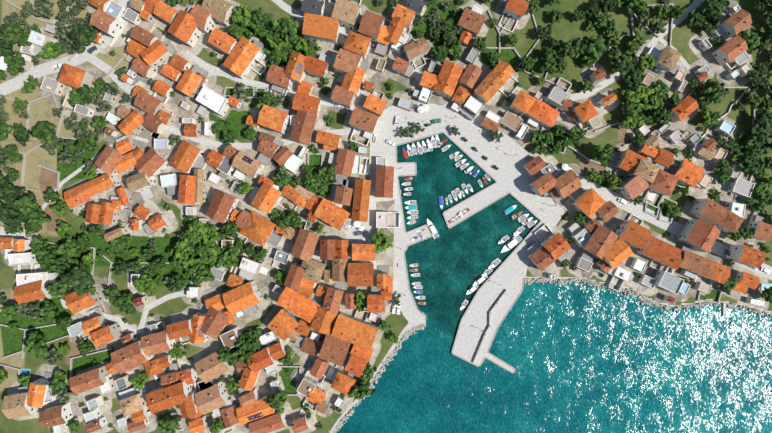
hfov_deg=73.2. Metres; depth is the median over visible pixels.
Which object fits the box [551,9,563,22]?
tree
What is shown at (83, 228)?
tree
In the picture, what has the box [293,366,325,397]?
house
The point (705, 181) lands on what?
house
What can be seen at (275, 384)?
house
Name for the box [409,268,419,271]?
boat
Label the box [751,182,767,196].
tree
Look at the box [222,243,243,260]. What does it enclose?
tree
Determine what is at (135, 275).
house
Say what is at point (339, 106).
car
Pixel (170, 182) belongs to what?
house
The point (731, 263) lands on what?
tree
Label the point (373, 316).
house
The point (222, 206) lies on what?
house
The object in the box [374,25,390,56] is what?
house
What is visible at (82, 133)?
tree
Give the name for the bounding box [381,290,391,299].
house
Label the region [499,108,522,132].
house
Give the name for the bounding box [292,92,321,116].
house
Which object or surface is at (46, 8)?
tree
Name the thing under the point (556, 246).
house
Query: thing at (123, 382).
house
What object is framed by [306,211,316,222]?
house
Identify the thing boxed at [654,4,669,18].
tree
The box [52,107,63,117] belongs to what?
tree
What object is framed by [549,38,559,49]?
tree
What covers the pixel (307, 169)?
tree
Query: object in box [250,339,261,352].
tree
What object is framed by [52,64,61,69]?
car
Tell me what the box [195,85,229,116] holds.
house
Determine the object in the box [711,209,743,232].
house
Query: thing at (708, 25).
tree
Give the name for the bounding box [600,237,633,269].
house
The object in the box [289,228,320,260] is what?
house
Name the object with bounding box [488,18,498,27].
tree
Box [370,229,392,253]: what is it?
tree
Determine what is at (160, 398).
house
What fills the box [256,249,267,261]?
tree
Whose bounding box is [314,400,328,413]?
house
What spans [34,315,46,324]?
tree
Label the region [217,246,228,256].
tree
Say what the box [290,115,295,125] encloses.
house
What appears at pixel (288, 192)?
house
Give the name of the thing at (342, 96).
house
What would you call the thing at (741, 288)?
house
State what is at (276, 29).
tree
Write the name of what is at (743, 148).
tree
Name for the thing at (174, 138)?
tree
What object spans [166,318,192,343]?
house
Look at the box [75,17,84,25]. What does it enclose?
tree
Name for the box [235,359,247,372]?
house
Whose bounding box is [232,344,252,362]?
tree
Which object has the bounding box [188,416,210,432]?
house
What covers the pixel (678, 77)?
house
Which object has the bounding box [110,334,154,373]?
house
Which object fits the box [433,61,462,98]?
house
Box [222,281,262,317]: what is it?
house
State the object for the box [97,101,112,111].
tree
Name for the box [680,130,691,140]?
house
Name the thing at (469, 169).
boat
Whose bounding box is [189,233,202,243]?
tree
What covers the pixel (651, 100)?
tree
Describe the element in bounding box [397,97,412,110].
house
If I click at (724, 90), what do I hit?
tree
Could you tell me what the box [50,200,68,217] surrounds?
tree
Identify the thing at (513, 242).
boat
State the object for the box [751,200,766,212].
tree
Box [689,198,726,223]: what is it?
house
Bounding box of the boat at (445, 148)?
[441,145,450,151]
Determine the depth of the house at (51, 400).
224.73 m
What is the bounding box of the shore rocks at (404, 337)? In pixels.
[328,321,425,432]
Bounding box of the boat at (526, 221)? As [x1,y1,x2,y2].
[521,217,532,225]
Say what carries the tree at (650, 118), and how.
on the terrain
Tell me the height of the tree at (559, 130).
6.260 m
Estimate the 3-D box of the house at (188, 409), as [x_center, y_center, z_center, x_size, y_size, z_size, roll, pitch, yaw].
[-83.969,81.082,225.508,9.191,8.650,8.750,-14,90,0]
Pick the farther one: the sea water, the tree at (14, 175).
the sea water
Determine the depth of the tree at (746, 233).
224.84 m
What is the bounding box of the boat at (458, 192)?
[455,187,460,198]
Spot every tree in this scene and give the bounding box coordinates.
[0,23,21,48]
[0,46,17,57]
[0,69,6,79]
[0,94,6,103]
[0,104,3,116]
[0,111,8,122]
[0,120,13,140]
[0,149,16,167]
[0,176,8,187]
[0,184,25,203]
[0,204,26,228]
[0,292,6,304]
[0,303,18,320]
[0,369,7,383]
[2,166,10,174]
[3,15,15,24]
[4,51,25,71]
[4,144,17,156]
[4,223,23,233]
[6,67,18,75]
[7,323,18,330]
[8,12,18,21]
[8,169,19,182]
[11,150,23,161]
[12,97,28,112]
[13,123,25,129]
[13,127,31,146]
[14,193,38,215]
[15,302,28,317]
[17,18,26,25]
[17,374,30,386]
[18,29,31,45]
[19,111,28,118]
[20,9,28,18]
[21,1,32,10]
[21,302,39,319]
[22,81,35,92]
[23,6,34,16]
[23,27,41,34]
[23,331,47,359]
[24,24,30,30]
[24,208,51,230]
[24,223,42,236]
[27,75,40,86]
[31,55,39,65]
[31,121,55,143]
[31,236,48,253]
[34,3,53,17]
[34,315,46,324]
[35,0,48,4]
[35,247,57,271]
[38,41,59,58]
[39,301,59,317]
[40,136,61,155]
[44,188,60,202]
[44,279,71,299]
[44,348,58,364]
[49,374,66,394]
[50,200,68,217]
[50,255,68,273]
[51,316,72,331]
[51,387,72,403]
[52,42,66,56]
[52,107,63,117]
[53,369,66,379]
[55,9,68,21]
[55,20,67,32]
[55,27,76,43]
[56,220,71,236]
[56,236,81,256]
[58,1,66,9]
[58,147,75,164]
[59,343,70,354]
[60,262,95,295]
[61,139,71,147]
[61,230,71,238]
[63,0,76,5]
[64,42,76,53]
[64,118,72,129]
[66,420,79,432]
[67,16,76,24]
[67,87,84,104]
[68,5,80,15]
[68,23,97,52]
[69,258,81,269]
[70,123,79,132]
[71,112,77,119]
[72,84,94,104]
[74,151,82,158]
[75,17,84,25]
[75,128,90,141]
[75,134,99,151]
[75,234,90,249]
[76,0,88,10]
[76,121,87,130]
[77,339,95,355]
[78,147,87,152]
[78,252,94,271]
[79,209,85,217]
[80,224,87,231]
[83,159,95,171]
[84,20,100,31]
[85,167,97,179]
[88,223,104,238]
[92,116,108,128]
[93,85,103,94]
[93,95,102,105]
[94,77,105,88]
[96,128,103,137]
[96,250,102,256]
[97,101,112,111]
[101,82,120,95]
[104,287,118,304]
[110,238,124,253]
[113,293,135,314]
[114,248,127,257]
[114,259,130,274]
[116,66,126,77]
[117,235,132,246]
[120,93,131,103]
[128,258,141,272]
[129,373,148,390]
[130,248,138,255]
[134,271,156,295]
[143,246,154,259]
[148,240,157,249]
[149,257,165,269]
[155,274,161,281]
[156,416,180,432]
[163,274,174,286]
[164,203,170,210]
[166,0,178,5]
[169,135,180,145]
[169,238,190,263]
[169,274,186,291]
[169,344,182,357]
[171,256,183,267]
[177,232,194,247]
[182,256,202,277]
[186,216,207,238]
[188,251,196,257]
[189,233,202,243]
[191,244,202,255]
[192,263,214,285]
[196,240,219,261]
[200,224,220,245]
[209,420,223,432]
[210,123,221,134]
[216,253,232,268]
[217,230,227,239]
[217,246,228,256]
[217,346,234,362]
[220,221,237,237]
[222,130,235,145]
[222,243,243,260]
[226,24,240,37]
[226,377,238,392]
[227,356,238,365]
[232,4,250,26]
[232,82,247,98]
[232,257,240,267]
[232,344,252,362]
[236,238,244,249]
[236,334,253,349]
[237,180,253,194]
[243,124,257,140]
[243,244,254,256]
[244,328,253,337]
[246,31,253,38]
[249,252,260,262]
[250,7,263,22]
[250,21,265,36]
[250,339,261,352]
[251,333,261,340]
[252,328,261,336]
[256,91,277,108]
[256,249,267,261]
[258,12,272,27]
[263,30,274,36]
[265,33,285,51]
[266,23,272,30]
[266,50,281,64]
[266,390,287,413]
[269,26,285,36]
[270,208,279,219]
[272,15,298,41]
[272,95,282,105]
[272,165,292,186]
[274,45,286,55]
[274,270,286,284]
[275,213,292,230]
[280,353,292,364]
[281,51,290,63]
[286,44,294,51]
[286,347,296,356]
[289,34,300,46]
[289,176,302,187]
[290,209,300,221]
[291,218,302,228]
[295,39,307,50]
[300,164,314,174]
[302,405,310,412]
[303,47,312,55]
[304,173,315,184]
[305,37,316,47]
[305,184,318,193]
[309,144,318,153]
[311,182,327,197]
[312,171,325,184]
[313,166,319,174]
[314,224,325,233]
[318,163,336,182]
[319,78,328,87]
[327,115,334,122]
[330,403,341,411]
[348,141,357,151]
[349,377,375,398]
[354,289,366,306]
[356,304,366,311]
[362,364,376,381]
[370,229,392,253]
[376,0,383,5]
[377,319,390,330]
[387,83,392,90]
[389,294,400,305]
[389,332,398,343]
[390,0,399,6]
[399,127,413,137]
[411,122,424,133]
[415,15,425,25]
[416,29,425,38]
[425,14,435,27]
[427,0,436,5]
[428,28,439,41]
[430,46,448,64]
[432,7,440,15]
[432,16,440,22]
[436,22,445,33]
[441,1,452,11]
[441,18,454,28]
[442,28,460,44]
[449,44,461,52]
[450,49,460,60]
[452,125,459,135]
[453,7,468,19]
[454,26,462,35]
[473,36,487,50]
[487,51,501,67]
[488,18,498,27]
[489,130,502,142]
[506,34,517,45]
[521,55,537,71]
[528,0,539,13]
[529,129,545,143]
[533,140,548,154]
[535,77,544,85]
[536,24,551,39]
[538,52,555,72]
[540,46,557,58]
[543,130,553,143]
[547,0,560,5]
[548,54,566,73]
[548,141,562,154]
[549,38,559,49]
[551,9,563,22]
[554,124,565,136]
[557,38,582,58]
[559,134,573,146]
[561,259,571,268]
[569,10,578,18]
[570,126,586,145]
[572,212,586,224]
[576,11,588,21]
[580,35,606,62]
[580,54,594,67]
[581,79,594,92]
[585,21,594,31]
[585,168,597,181]
[586,0,599,18]
[592,143,613,166]
[593,12,607,27]
[593,174,604,183]
[599,0,618,13]
[602,19,616,34]
[603,14,611,21]
[606,175,622,189]
[607,53,635,78]
[608,31,620,45]
[608,45,618,55]
[616,0,626,7]
[620,110,644,129]
[621,84,647,108]
[621,102,640,117]
[624,72,641,88]
[625,0,648,14]
[625,41,637,53]
[630,30,645,45]
[630,66,644,78]
[633,133,645,144]
[633,195,643,204]
[636,52,654,71]
[637,13,648,30]
[639,113,646,121]
[640,87,658,109]
[646,112,654,122]
[647,107,656,116]
[650,120,657,125]
[651,85,668,103]
[653,19,666,33]
[653,107,671,124]
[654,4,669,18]
[655,79,666,87]
[662,0,669,4]
[667,202,680,218]
[669,92,681,107]
[670,5,686,18]
[670,148,678,156]
[678,186,688,195]
[685,149,691,156]
[686,10,705,26]
[687,76,698,88]
[692,86,704,95]
[696,17,715,35]
[697,99,712,110]
[699,0,725,25]
[699,81,722,103]
[702,108,720,126]
[703,79,712,89]
[709,0,729,5]
[712,37,723,46]
[712,189,722,200]
[714,130,728,146]
[715,173,730,184]
[716,158,733,172]
[717,278,736,294]
[719,82,729,96]
[724,136,739,154]
[725,230,741,240]
[726,259,734,266]
[729,150,743,162]
[737,101,747,110]
[738,132,747,137]
[738,148,759,174]
[739,30,745,37]
[739,88,750,96]
[739,143,749,152]
[739,227,754,239]
[744,29,761,50]
[744,197,755,205]
[745,134,759,147]
[746,70,771,88]
[746,91,763,108]
[750,138,768,154]
[751,108,771,141]
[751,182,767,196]
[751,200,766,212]
[752,0,766,10]
[753,62,768,72]
[755,166,768,178]
[757,37,770,53]
[759,189,771,201]
[760,286,771,302]
[763,0,771,8]
[763,5,771,27]
[763,97,771,109]
[763,156,771,169]
[763,176,771,185]
[764,27,771,42]
[765,214,771,224]
[766,85,771,98]
[768,45,771,58]
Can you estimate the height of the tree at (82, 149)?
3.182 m
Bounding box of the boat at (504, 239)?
[498,235,508,243]
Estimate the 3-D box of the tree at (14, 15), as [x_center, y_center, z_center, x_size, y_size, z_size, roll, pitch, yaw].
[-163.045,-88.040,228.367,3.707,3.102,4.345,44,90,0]
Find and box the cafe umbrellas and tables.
[353,104,571,230]
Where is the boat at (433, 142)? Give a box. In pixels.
[431,136,435,148]
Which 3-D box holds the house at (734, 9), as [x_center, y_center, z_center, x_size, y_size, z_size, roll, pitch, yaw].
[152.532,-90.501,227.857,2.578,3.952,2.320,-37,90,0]
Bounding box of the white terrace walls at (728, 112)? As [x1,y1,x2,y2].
[701,88,750,137]
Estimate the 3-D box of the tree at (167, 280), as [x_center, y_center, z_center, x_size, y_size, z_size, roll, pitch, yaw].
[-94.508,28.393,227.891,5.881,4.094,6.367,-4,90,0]
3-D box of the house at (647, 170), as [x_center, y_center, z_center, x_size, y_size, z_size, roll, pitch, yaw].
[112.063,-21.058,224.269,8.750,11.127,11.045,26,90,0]
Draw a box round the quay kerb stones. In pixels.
[396,132,540,373]
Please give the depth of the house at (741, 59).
227.05 m
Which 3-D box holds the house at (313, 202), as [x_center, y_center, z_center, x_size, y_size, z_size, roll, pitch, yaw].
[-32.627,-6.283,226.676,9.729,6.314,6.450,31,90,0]
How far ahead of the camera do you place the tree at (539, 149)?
225.33 m
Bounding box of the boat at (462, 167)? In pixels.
[460,163,468,169]
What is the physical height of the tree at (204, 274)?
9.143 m
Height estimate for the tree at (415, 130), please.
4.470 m
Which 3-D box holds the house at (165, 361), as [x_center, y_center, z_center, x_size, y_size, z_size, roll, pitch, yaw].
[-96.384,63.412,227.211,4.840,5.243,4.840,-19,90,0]
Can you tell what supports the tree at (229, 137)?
on the terrain
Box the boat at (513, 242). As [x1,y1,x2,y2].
[501,234,521,252]
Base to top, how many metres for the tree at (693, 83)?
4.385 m
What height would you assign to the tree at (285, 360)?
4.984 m
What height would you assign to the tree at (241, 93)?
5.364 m
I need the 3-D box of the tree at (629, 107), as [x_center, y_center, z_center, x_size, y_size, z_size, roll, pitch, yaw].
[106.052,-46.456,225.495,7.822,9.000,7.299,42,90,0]
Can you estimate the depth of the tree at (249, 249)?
225.23 m
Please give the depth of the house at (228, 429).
226.99 m
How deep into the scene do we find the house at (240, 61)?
223.36 m
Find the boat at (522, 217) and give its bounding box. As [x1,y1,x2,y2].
[518,214,528,221]
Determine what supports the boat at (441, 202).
on the sea water
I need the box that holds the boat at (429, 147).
[427,139,432,151]
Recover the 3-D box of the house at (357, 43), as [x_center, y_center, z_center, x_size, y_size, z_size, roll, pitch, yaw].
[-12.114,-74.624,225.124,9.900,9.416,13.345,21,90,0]
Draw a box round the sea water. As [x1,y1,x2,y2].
[336,133,771,432]
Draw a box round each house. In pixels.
[0,54,15,71]
[0,237,17,248]
[1,386,38,418]
[5,249,15,258]
[8,252,37,273]
[13,239,30,251]
[13,280,52,303]
[15,266,34,284]
[16,264,59,285]
[20,45,36,55]
[22,54,31,62]
[27,27,58,48]
[27,372,53,407]
[29,44,44,56]
[39,402,78,429]
[40,76,64,95]
[44,385,61,405]
[45,24,57,34]
[53,424,66,432]
[57,63,95,94]
[62,93,73,108]
[64,184,97,207]
[65,284,107,317]
[67,320,90,339]
[69,365,108,394]
[73,104,93,117]
[82,307,107,335]
[83,171,120,196]
[83,407,101,423]
[85,203,100,223]
[85,416,106,432]
[86,395,103,410]
[88,0,112,10]
[90,8,123,46]
[90,323,122,346]
[93,33,105,44]
[94,145,132,175]
[98,196,133,224]
[100,374,115,393]
[103,91,116,103]
[104,0,125,21]
[104,126,117,136]
[104,227,128,241]
[105,112,121,125]
[105,363,116,373]
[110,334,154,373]
[112,200,126,209]
[114,152,136,172]
[114,374,131,390]
[115,135,136,153]
[116,105,132,118]
[116,187,133,205]
[117,415,129,427]
[118,109,145,137]
[118,384,148,399]
[119,392,149,415]
[120,74,133,83]
[122,7,141,24]
[122,332,136,345]
[126,39,147,62]
[126,169,156,200]
[127,67,137,78]
[127,418,149,432]
[129,0,147,11]
[129,147,145,161]
[130,24,167,46]
[131,56,156,83]
[131,219,141,229]
[131,273,141,285]
[131,407,150,422]
[132,85,150,97]
[133,296,147,306]
[134,90,165,115]
[134,147,169,178]
[134,205,153,220]
[139,9,153,22]
[140,39,177,69]
[141,106,173,138]
[141,321,175,356]
[143,214,169,234]
[144,0,160,15]
[144,357,166,381]
[145,378,193,413]
[149,323,159,330]
[153,1,177,23]
[153,78,176,103]
[154,139,170,148]
[156,110,175,125]
[158,354,173,368]
[160,63,182,81]
[160,173,178,195]
[161,357,184,387]
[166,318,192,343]
[167,10,202,47]
[169,139,206,173]
[170,54,189,71]
[175,64,208,98]
[176,417,185,430]
[177,175,199,204]
[177,367,197,391]
[179,392,197,417]
[180,101,190,109]
[182,118,195,124]
[184,124,198,136]
[186,207,196,214]
[187,290,193,296]
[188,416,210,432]
[189,286,202,297]
[189,303,207,343]
[189,406,201,419]
[190,4,215,34]
[194,169,207,202]
[194,349,231,383]
[194,379,228,414]
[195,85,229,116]
[196,72,207,89]
[199,219,208,223]
[200,306,232,338]
[202,0,233,26]
[204,122,212,136]
[205,150,224,168]
[205,189,238,224]
[205,287,224,309]
[208,28,237,54]
[208,172,222,185]
[211,265,233,283]
[211,398,238,426]
[213,408,220,417]
[217,156,240,180]
[220,326,240,349]
[221,240,234,247]
[222,36,266,78]
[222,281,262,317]
[223,144,238,160]
[223,425,234,432]
[224,311,236,325]
[227,267,245,287]
[228,96,241,108]
[229,209,240,221]
[231,150,264,180]
[231,181,241,191]
[234,210,250,237]
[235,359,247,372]
[236,396,275,424]
[238,256,268,280]
[238,367,260,390]
[238,387,259,407]
[239,211,281,251]
[246,115,259,128]
[246,410,286,432]
[247,345,274,371]
[249,182,281,213]
[254,51,266,64]
[256,104,289,134]
[256,139,278,165]
[257,132,283,152]
[258,175,274,186]
[259,331,277,345]
[262,331,286,360]
[265,360,278,374]
[266,64,292,100]
[266,308,298,341]
[267,247,290,271]
[270,379,281,392]
[272,146,292,165]
[272,284,284,294]
[273,185,283,190]
[276,225,285,233]
[277,184,299,210]
[277,287,320,322]
[281,52,307,83]
[282,219,306,241]
[283,154,303,173]
[284,263,304,289]
[288,328,299,341]
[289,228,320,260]
[290,110,318,145]
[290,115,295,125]
[291,414,308,432]
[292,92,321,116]
[292,185,312,201]
[293,196,306,208]
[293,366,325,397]
[294,331,321,356]
[296,319,311,336]
[297,80,312,94]
[297,286,313,298]
[298,146,308,158]
[300,278,314,290]
[301,0,329,16]
[301,259,325,288]
[302,13,339,43]
[303,386,326,411]
[304,53,330,78]
[305,194,321,212]
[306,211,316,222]
[306,358,336,378]
[310,305,337,335]
[311,130,340,148]
[314,198,350,230]
[314,239,334,266]
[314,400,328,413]
[315,284,327,297]
[318,332,350,365]
[322,281,345,313]
[323,144,337,149]
[324,269,334,282]
[326,365,355,395]
[328,148,367,184]
[329,0,336,5]
[329,48,368,74]
[331,0,362,29]
[331,85,354,108]
[331,179,352,205]
[331,308,377,349]
[332,258,347,281]
[334,395,344,407]
[335,240,348,259]
[337,67,366,97]
[343,30,370,59]
[344,354,366,377]
[345,293,355,308]
[347,261,373,286]
[349,107,378,146]
[349,343,373,362]
[351,155,369,174]
[351,179,370,221]
[352,244,374,262]
[358,10,384,43]
[358,89,386,116]
[358,147,366,153]
[362,80,373,91]
[367,285,384,312]
[368,312,377,321]
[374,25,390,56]
[375,166,393,197]
[376,58,386,72]
[376,157,385,166]
[376,212,399,227]
[377,266,388,288]
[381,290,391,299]
[383,16,405,45]
[384,277,392,291]
[391,40,403,53]
[392,4,415,30]
[392,50,414,77]
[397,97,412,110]
[398,31,415,45]
[403,37,432,68]
[406,0,427,15]
[412,87,432,104]
[419,71,437,90]
[427,58,436,72]
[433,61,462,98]
[451,85,472,112]
[457,5,485,37]
[457,63,481,89]
[459,31,471,46]
[459,105,476,120]
[463,96,483,115]
[465,48,479,64]
[472,72,503,104]
[480,116,499,131]
[484,110,501,123]
[492,60,517,96]
[498,0,528,32]
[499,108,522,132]
[509,90,535,115]
[515,123,528,139]
[523,155,545,175]
[524,95,559,128]
[526,241,555,270]
[529,172,556,196]
[534,91,541,99]
[534,224,570,261]
[539,163,557,175]
[545,77,571,107]
[548,274,554,278]
[549,187,565,203]
[554,169,581,198]
[558,99,572,110]
[561,104,578,122]
[566,99,597,129]
[567,222,590,246]
[568,187,604,219]
[575,249,594,271]
[580,219,617,259]
[581,218,600,233]
[586,116,600,129]
[589,68,605,82]
[596,260,611,272]
[597,92,616,107]
[597,201,618,226]
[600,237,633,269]
[605,267,632,291]
[614,149,647,173]
[614,169,649,199]
[615,213,651,248]
[626,156,659,182]
[630,258,646,271]
[636,125,649,135]
[636,235,683,270]
[637,143,659,158]
[638,274,656,288]
[639,135,659,147]
[641,73,653,85]
[642,169,678,207]
[645,45,681,76]
[647,130,659,136]
[652,148,673,169]
[654,67,664,73]
[654,264,684,294]
[656,123,670,133]
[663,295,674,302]
[664,159,679,171]
[665,130,683,143]
[670,70,685,83]
[670,96,697,122]
[670,159,703,187]
[674,80,687,93]
[677,219,720,252]
[679,245,716,278]
[679,282,690,294]
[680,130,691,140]
[686,132,702,145]
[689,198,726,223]
[690,137,715,163]
[692,71,707,81]
[692,259,730,285]
[694,65,710,74]
[694,281,711,293]
[697,38,711,50]
[699,137,716,150]
[699,174,712,188]
[711,35,747,70]
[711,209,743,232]
[712,26,724,37]
[712,148,727,161]
[714,119,735,136]
[716,9,751,39]
[724,172,754,201]
[725,70,739,80]
[725,202,745,217]
[726,244,765,268]
[727,164,741,178]
[728,4,740,14]
[731,52,749,66]
[732,283,747,293]
[735,271,760,289]
[737,63,752,77]
[745,298,766,306]
[747,211,771,241]
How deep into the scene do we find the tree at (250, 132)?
225.49 m
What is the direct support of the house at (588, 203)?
on the terrain
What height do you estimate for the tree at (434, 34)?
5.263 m
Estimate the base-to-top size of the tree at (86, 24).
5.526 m
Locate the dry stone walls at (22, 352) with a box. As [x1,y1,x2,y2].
[0,0,754,395]
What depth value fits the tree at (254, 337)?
225.67 m
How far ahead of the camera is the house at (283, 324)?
222.71 m
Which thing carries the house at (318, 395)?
on the terrain
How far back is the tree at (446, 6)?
226.91 m
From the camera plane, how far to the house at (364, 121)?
221.22 m
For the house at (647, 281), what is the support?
on the terrain
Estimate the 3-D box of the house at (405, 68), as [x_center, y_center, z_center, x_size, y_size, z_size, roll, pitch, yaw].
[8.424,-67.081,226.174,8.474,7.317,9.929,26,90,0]
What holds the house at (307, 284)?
on the terrain
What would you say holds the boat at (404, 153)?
on the sea water
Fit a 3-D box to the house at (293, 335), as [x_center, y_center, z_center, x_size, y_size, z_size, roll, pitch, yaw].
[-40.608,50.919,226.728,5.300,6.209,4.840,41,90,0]
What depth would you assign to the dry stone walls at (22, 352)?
228.93 m
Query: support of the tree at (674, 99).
on the terrain
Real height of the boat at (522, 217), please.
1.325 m
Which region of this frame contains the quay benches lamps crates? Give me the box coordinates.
[361,110,555,331]
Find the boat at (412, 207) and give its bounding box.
[405,205,417,209]
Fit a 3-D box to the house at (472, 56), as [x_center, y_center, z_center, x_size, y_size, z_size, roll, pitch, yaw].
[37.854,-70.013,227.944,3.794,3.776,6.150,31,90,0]
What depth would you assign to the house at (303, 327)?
224.75 m
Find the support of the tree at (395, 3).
on the terrain
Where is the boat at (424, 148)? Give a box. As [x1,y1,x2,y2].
[422,140,427,152]
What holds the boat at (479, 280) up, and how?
on the sea water
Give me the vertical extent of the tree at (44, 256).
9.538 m
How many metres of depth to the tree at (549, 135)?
225.88 m
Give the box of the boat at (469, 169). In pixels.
[464,166,473,172]
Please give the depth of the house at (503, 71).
222.07 m
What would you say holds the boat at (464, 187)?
on the sea water
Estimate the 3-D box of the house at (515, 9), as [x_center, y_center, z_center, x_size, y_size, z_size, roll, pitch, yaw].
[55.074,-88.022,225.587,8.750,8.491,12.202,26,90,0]
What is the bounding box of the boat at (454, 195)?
[451,190,456,200]
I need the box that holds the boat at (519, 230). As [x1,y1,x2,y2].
[513,226,524,235]
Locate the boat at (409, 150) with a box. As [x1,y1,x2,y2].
[407,144,412,156]
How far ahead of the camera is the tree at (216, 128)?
226.04 m
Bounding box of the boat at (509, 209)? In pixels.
[504,205,516,213]
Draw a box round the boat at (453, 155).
[449,152,458,158]
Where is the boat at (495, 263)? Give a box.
[488,258,500,268]
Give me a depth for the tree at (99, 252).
227.51 m
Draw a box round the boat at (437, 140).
[435,135,439,147]
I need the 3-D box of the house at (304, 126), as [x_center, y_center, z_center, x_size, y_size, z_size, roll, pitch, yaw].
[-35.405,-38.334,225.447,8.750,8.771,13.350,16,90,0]
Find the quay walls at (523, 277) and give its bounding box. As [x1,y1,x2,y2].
[329,131,771,432]
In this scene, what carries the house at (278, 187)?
on the terrain
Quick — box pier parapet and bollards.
[402,195,511,362]
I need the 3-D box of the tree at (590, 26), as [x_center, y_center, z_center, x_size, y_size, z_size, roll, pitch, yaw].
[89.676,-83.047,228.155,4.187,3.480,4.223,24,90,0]
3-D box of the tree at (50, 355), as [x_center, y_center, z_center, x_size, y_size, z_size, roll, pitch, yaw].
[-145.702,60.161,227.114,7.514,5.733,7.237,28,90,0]
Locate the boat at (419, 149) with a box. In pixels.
[417,142,422,154]
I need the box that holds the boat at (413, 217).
[407,215,418,218]
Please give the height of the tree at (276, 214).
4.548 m
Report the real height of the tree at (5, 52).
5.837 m
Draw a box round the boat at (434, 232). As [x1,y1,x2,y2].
[427,219,438,238]
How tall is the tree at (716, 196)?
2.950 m
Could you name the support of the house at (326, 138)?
on the terrain
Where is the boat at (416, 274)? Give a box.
[411,273,420,276]
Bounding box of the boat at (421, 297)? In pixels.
[415,296,425,299]
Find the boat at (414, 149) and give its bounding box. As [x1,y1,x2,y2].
[412,143,416,155]
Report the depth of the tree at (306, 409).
227.83 m
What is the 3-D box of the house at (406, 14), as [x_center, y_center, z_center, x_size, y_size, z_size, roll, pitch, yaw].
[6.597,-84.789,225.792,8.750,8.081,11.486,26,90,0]
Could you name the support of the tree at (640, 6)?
on the terrain
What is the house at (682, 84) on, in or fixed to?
on the terrain
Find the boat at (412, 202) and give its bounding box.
[404,200,417,204]
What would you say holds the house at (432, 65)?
on the terrain
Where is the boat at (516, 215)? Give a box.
[511,211,522,219]
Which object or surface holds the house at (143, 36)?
on the terrain
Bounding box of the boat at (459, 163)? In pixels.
[455,159,465,166]
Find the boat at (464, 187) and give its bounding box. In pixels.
[461,183,467,193]
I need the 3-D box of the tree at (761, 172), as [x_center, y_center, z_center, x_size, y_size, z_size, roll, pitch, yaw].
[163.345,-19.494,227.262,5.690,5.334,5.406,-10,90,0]
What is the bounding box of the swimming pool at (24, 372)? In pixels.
[21,369,30,376]
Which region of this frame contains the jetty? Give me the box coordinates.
[722,303,725,315]
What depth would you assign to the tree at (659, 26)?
226.03 m
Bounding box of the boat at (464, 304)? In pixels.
[460,299,468,309]
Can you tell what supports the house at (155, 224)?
on the terrain
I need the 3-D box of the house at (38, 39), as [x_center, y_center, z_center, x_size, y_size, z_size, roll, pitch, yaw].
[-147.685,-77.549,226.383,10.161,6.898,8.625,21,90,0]
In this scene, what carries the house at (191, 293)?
on the terrain
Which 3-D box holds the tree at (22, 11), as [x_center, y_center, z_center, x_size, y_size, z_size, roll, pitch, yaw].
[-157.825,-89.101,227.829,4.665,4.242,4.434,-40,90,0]
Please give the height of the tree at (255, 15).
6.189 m
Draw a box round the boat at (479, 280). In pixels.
[472,274,487,286]
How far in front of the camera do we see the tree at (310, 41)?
227.06 m
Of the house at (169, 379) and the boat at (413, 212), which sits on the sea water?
the boat at (413, 212)
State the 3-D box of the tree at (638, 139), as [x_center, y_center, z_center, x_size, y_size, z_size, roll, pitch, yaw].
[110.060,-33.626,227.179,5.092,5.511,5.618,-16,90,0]
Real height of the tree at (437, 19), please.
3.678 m
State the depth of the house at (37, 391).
222.66 m
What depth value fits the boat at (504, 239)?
230.26 m
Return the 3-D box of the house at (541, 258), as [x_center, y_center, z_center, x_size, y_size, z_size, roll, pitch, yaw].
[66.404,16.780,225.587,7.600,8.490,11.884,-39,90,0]
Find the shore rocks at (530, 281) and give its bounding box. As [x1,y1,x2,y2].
[524,275,771,317]
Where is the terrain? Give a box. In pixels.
[0,0,771,432]
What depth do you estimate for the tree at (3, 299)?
225.73 m
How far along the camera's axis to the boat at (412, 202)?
230.23 m
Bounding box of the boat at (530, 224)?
[527,220,537,227]
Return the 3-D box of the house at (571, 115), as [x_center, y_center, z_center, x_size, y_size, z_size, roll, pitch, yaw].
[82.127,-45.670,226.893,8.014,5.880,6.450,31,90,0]
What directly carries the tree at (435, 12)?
on the terrain
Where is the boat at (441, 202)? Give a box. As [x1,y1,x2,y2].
[439,196,443,208]
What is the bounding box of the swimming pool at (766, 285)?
[761,283,771,291]
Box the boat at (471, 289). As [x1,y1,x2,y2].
[466,284,477,294]
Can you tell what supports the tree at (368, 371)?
on the terrain
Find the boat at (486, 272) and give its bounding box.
[481,268,492,276]
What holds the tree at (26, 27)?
on the terrain
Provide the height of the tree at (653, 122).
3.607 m
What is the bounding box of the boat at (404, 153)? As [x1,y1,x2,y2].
[402,147,407,159]
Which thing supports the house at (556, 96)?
on the terrain
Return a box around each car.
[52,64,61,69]
[87,45,96,53]
[335,104,344,108]
[345,224,354,227]
[354,231,363,235]
[386,139,395,145]
[391,305,396,313]
[394,116,398,125]
[396,305,400,314]
[431,119,440,123]
[618,198,627,204]
[760,267,770,273]
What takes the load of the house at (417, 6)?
on the terrain
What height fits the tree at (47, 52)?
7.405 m
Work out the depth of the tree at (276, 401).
221.69 m
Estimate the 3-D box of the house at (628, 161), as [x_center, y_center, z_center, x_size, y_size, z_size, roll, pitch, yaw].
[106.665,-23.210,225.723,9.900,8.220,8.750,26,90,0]
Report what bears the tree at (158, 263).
on the terrain
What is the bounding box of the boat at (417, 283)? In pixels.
[412,282,421,285]
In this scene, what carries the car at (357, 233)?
on the terrain
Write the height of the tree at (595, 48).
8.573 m
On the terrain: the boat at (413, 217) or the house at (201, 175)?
the house at (201, 175)
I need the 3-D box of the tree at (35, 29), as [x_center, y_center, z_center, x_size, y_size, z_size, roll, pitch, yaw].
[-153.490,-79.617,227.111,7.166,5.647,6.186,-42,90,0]
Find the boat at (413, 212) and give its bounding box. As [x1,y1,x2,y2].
[407,210,419,213]
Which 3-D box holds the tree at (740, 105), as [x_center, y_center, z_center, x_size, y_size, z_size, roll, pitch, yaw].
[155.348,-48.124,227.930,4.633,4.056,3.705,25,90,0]
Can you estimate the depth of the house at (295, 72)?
221.59 m
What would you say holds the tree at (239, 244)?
on the terrain
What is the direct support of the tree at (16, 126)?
on the terrain
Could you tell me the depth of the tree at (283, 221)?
224.88 m

